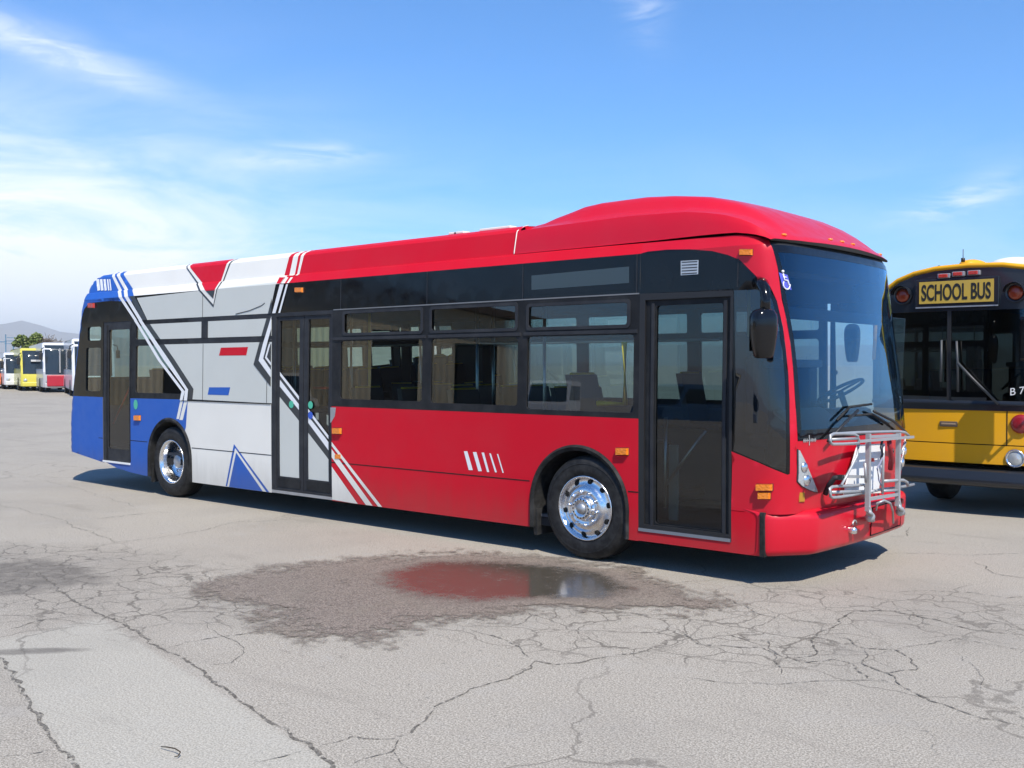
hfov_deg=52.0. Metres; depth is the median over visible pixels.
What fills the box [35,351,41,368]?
side window
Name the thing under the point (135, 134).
sky
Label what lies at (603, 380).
transit bus
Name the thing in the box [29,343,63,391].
coach
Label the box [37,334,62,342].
tree
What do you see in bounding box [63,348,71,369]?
side window
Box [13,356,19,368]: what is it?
side window
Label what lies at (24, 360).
coach
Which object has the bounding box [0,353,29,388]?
coach
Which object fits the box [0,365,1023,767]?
ground
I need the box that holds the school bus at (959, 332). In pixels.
[872,249,1023,498]
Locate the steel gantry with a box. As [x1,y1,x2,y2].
[0,334,13,352]
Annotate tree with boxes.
[11,332,42,347]
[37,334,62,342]
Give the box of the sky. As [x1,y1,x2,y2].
[0,0,1023,344]
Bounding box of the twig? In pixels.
[161,746,180,756]
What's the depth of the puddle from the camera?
8.40 m
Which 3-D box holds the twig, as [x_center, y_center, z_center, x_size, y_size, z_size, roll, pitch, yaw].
[-1.593,1.707,4.894,0.177,0.020,0.038,1,1,41]
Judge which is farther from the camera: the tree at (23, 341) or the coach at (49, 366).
the tree at (23, 341)
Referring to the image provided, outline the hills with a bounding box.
[0,321,872,364]
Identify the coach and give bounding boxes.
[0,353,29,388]
[10,348,50,389]
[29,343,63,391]
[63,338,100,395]
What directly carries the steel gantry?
on the ground
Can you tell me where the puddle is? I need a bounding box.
[191,548,747,648]
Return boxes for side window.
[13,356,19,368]
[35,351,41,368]
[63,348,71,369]
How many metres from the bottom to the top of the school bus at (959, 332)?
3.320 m
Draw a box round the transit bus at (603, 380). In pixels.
[71,196,914,558]
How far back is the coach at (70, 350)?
60.57 m

